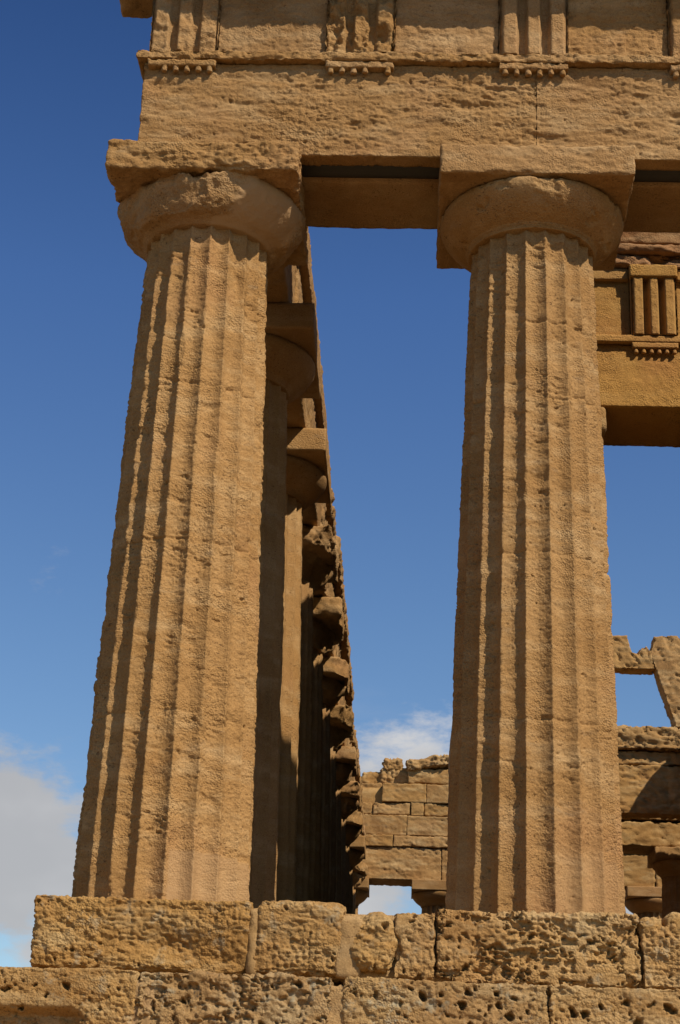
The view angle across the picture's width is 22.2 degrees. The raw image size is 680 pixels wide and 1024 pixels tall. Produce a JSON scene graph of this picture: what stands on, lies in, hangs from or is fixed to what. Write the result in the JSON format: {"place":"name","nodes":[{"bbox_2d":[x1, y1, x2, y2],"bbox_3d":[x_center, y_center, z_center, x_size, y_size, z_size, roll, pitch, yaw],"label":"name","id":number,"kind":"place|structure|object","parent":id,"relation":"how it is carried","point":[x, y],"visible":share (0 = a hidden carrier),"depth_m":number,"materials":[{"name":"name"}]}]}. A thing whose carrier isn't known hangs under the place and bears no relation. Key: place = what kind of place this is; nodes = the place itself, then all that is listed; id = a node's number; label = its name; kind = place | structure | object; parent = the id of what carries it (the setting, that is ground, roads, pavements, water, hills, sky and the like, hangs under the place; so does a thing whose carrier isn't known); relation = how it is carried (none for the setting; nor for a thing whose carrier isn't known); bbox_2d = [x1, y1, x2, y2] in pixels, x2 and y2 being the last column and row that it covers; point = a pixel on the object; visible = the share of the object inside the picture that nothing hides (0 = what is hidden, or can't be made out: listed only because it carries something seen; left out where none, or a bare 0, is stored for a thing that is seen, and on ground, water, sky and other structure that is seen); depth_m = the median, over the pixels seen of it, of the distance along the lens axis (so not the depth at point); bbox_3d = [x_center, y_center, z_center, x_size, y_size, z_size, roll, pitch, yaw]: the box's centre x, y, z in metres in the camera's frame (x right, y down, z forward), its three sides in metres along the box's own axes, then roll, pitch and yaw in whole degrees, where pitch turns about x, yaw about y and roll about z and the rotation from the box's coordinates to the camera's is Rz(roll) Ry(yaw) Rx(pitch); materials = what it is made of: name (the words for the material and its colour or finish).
{"place":"outdoors","nodes":[
{"label":"outdoors","id":0,"kind":"place"},
{"bbox_2d":[0,966,679,1023],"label":"stone step","id":1,"kind":"object","parent":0,"point":[49,995],"visible":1,"depth_m":12.34,"materials":[{"name":"stone"}]},
{"bbox_2d":[29,894,679,989],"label":"stone step","id":2,"kind":"object","parent":1,"relation":"on","point":[336,943],"visible":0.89,"depth_m":12.89,"materials":[{"name":"stone"}]},
{"bbox_2d":[72,139,308,901],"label":"doric column","id":3,"kind":"structure","parent":2,"relation":"on","point":[215,234],"depth_m":14.64,"materials":[{"name":"stone"}]},
{"bbox_2d":[249,302,320,908],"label":"doric column","id":4,"kind":"structure","parent":2,"relation":"on","point":[293,367],"depth_m":18.00,"materials":[{"name":"stone"}]},
{"bbox_2d":[267,228,365,837],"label":"entablature","id":5,"kind":"structure","parent":4,"relation":"on","point":[290,284],"depth_m":23.32,"materials":[{"name":"stone"}]},
{"bbox_2d":[276,428,330,901],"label":"doric column","id":6,"kind":"structure","parent":2,"relation":"on","point":[308,479],"depth_m":21.13,"materials":[{"name":"stone"}]},
{"bbox_2d":[295,524,338,900],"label":"doric column","id":7,"kind":"structure","parent":2,"relation":"on","point":[320,560],"depth_m":24.24,"materials":[{"name":"stone"}]},
{"bbox_2d":[309,597,344,901],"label":"doric column","id":8,"kind":"structure","parent":2,"relation":"on","point":[328,620],"depth_m":27.27,"materials":[{"name":"stone"}]},
{"bbox_2d":[320,657,349,902],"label":"doric column","id":9,"kind":"structure","parent":2,"relation":"on","point":[335,683],"depth_m":30.32,"materials":[{"name":"stone"}]},
{"bbox_2d":[328,705,353,901],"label":"doric column","id":10,"kind":"structure","parent":2,"relation":"on","point":[341,723],"depth_m":33.34,"materials":[{"name":"stone"}]},
{"bbox_2d":[335,746,357,903],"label":"doric column","id":11,"kind":"structure","parent":2,"relation":"on","point":[346,765],"depth_m":36.33,"materials":[{"name":"stone"}]},
{"bbox_2d":[341,781,361,905],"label":"doric column","id":12,"kind":"structure","parent":2,"relation":"on","point":[351,803],"depth_m":39.41,"materials":[{"name":"stone"}]},
{"bbox_2d":[345,811,363,913],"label":"doric column","id":13,"kind":"structure","parent":2,"relation":"on","point":[354,825],"depth_m":42.40,"materials":[{"name":"stone"}]},
{"bbox_2d":[349,836,365,913],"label":"doric column","id":14,"kind":"structure","parent":2,"relation":"on","point":[357,850],"depth_m":45.36,"materials":[{"name":"stone"}]},
{"bbox_2d":[353,860,367,913],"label":"doric column","id":15,"kind":"structure","parent":2,"relation":"on","point":[360,871],"depth_m":48.54,"materials":[{"name":"stone"}]},
{"bbox_2d":[355,878,369,913],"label":"doric column","id":16,"kind":"structure","parent":2,"relation":"on","point":[362,891],"depth_m":51.24,"materials":[{"name":"stone"}]},
{"bbox_2d":[448,407,606,803],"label":"wall","id":17,"kind":"structure","parent":2,"relation":"on","point":[604,423],"depth_m":20.86,"materials":[{"name":"stone"}]},
{"bbox_2d":[436,144,635,913],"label":"doric column","id":18,"kind":"structure","parent":2,"relation":"on","point":[529,238],"depth_m":14.51,"materials":[{"name":"stone"}]},
{"bbox_2d":[119,0,679,232],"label":"entablature","id":19,"kind":"structure","parent":18,"relation":"on","point":[370,107],"depth_m":16.08,"materials":[{"name":"stone"}]},
{"bbox_2d":[624,886,661,919],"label":"doric column","id":20,"kind":"structure","parent":2,"relation":"on","point":[642,901],"depth_m":50.69,"materials":[{"name":"stone"}]},
{"bbox_2d":[613,635,679,819],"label":"gable wall","id":21,"kind":"structure","parent":2,"relation":"on","point":[649,769],"depth_m":44.76,"materials":[{"name":"stone"}]},
{"bbox_2d":[647,846,679,918],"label":"doric column","id":22,"kind":"structure","parent":2,"relation":"on","point":[663,862],"depth_m":45.91,"materials":[{"name":"stone"}]},
{"bbox_2d":[0,0,679,966],"label":"sky","id":23,"kind":"structure","parent":0,"point":[392,324],"materials":[{"name":"blue"}]},
{"bbox_2d":[411,879,446,916],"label":"doric column","id":24,"kind":"structure","parent":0,"point":[427,896],"depth_m":50.96,"materials":[{"name":"stone"}]},
{"bbox_3d":[5.042,2.270,20.147,1.662,7.040,1.651,1,-22,2],"label":"doric column","id":25,"kind":"object","parent":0,"visible":0},
{"bbox_2d":[593,232,679,447],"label":"entablature","id":26,"kind":"structure","parent":25,"relation":"on","point":[637,299],"depth_m":21.29,"materials":[{"name":"stone"}]},
{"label":"doric column","id":27,"kind":"object","parent":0,"visible":0},
{"bbox_2d":[447,763,679,854],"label":"entablature","id":28,"kind":"structure","parent":27,"relation":"on","point":[643,836],"depth_m":46.29,"materials":[{"name":"stone"}]},
{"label":"doric column","id":29,"kind":"object","parent":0,"visible":0},
{"bbox_2d":[361,754,661,888],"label":"entablature","id":30,"kind":"structure","parent":29,"relation":"on","point":[405,811],"depth_m":51.84,"materials":[{"name":"stone"}]}
]}

